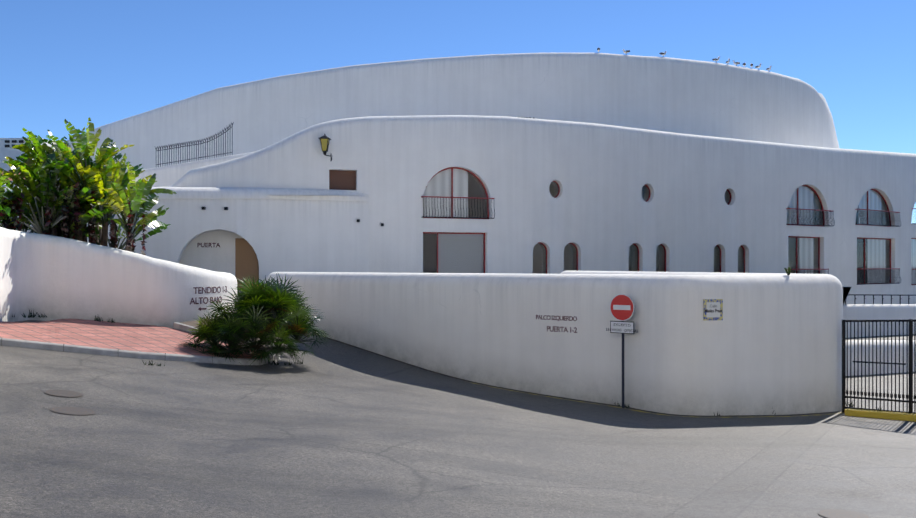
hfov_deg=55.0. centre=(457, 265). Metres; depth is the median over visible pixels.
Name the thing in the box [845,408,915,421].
yellow kerb
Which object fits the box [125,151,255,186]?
stair parapet
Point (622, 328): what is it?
plate face
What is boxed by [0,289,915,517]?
ground
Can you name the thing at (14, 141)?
windows
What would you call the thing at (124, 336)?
pavement
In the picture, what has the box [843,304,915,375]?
carpark walls
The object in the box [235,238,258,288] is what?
gate door
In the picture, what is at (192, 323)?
step
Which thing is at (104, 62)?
sky
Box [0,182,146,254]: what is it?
stems
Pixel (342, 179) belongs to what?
terrace door
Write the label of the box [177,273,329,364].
palm bush
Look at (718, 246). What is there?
window frames
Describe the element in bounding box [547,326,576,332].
puerta text
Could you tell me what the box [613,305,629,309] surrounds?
sign bar
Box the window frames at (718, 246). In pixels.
[423,167,915,284]
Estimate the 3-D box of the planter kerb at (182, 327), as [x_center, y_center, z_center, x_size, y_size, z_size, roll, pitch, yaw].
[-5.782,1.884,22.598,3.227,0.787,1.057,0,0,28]
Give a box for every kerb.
[0,338,267,364]
[173,322,274,357]
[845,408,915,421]
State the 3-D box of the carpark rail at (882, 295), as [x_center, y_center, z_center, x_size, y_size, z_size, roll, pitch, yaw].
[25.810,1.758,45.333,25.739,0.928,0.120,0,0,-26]
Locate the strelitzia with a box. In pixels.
[0,118,175,251]
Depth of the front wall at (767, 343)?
19.64 m
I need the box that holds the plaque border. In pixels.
[703,299,722,319]
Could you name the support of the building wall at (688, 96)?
on the ground
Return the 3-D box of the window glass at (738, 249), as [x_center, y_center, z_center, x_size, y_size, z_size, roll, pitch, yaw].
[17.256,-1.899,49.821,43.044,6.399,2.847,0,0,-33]
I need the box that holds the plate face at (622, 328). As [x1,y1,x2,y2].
[611,322,632,332]
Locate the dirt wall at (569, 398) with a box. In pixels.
[311,332,841,416]
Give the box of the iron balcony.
[421,198,915,284]
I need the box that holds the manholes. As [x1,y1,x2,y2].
[45,390,870,517]
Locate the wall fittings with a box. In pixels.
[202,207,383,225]
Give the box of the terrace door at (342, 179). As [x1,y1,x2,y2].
[329,170,355,189]
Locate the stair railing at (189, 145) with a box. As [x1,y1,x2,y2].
[155,122,233,166]
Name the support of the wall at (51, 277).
on the ground
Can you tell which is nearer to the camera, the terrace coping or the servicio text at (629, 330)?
the servicio text at (629, 330)
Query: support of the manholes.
on the ground
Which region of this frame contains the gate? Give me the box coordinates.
[842,319,915,413]
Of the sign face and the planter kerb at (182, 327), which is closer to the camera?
the sign face
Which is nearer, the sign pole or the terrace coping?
the sign pole
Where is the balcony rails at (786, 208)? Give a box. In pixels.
[421,196,915,269]
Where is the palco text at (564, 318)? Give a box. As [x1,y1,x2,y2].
[536,315,576,320]
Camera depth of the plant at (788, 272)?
19.26 m
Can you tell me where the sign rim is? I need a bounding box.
[610,294,633,320]
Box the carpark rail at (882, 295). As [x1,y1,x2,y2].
[845,294,915,303]
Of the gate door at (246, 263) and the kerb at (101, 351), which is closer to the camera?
the kerb at (101, 351)
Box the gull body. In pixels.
[597,47,771,69]
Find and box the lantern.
[318,134,331,160]
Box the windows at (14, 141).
[5,140,33,146]
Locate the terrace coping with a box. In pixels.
[4,187,368,200]
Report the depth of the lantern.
37.42 m
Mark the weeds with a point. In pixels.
(112, 321)
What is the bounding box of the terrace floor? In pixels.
[297,195,358,195]
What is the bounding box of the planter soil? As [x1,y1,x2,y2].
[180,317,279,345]
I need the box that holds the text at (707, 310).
[705,309,721,312]
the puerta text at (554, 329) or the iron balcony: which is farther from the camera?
the iron balcony
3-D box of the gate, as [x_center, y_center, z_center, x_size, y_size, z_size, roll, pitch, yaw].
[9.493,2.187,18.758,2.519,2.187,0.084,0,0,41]
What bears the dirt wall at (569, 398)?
on the ground
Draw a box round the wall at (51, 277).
[0,227,236,327]
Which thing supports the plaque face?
attached to the front wall at (767, 343)
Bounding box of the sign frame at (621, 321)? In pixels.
[610,321,633,333]
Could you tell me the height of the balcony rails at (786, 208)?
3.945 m
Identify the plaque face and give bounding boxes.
[707,302,719,316]
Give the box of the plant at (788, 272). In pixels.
[784,267,790,274]
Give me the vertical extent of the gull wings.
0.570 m
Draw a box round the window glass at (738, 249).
[423,173,915,283]
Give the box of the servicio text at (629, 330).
[606,328,635,331]
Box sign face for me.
[611,295,632,319]
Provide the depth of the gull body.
49.53 m
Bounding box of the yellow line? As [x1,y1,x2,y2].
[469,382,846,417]
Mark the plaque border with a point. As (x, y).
(705, 301)
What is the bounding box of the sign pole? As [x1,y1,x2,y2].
[622,334,623,407]
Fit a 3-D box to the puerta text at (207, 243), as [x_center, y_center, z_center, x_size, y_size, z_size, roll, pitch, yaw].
[-10.446,-0.847,36.900,0.928,0.192,0.003,0,0,-11]
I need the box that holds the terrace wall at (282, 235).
[0,199,368,286]
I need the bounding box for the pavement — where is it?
[0,318,266,358]
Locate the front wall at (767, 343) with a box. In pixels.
[265,270,842,415]
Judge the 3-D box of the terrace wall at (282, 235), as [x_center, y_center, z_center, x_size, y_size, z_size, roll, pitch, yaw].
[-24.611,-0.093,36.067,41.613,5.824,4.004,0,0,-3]
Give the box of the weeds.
[12,310,904,415]
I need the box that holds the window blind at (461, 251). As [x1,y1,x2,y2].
[438,234,482,272]
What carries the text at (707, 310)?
attached to the plaque face
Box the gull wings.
[597,48,769,71]
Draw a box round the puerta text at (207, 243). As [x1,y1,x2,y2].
[197,243,219,246]
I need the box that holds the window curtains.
[424,169,915,283]
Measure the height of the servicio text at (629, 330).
0.056 m
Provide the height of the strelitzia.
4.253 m
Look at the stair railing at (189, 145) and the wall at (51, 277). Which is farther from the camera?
the stair railing at (189, 145)
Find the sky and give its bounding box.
[0,0,915,222]
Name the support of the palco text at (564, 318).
attached to the front wall at (767, 343)

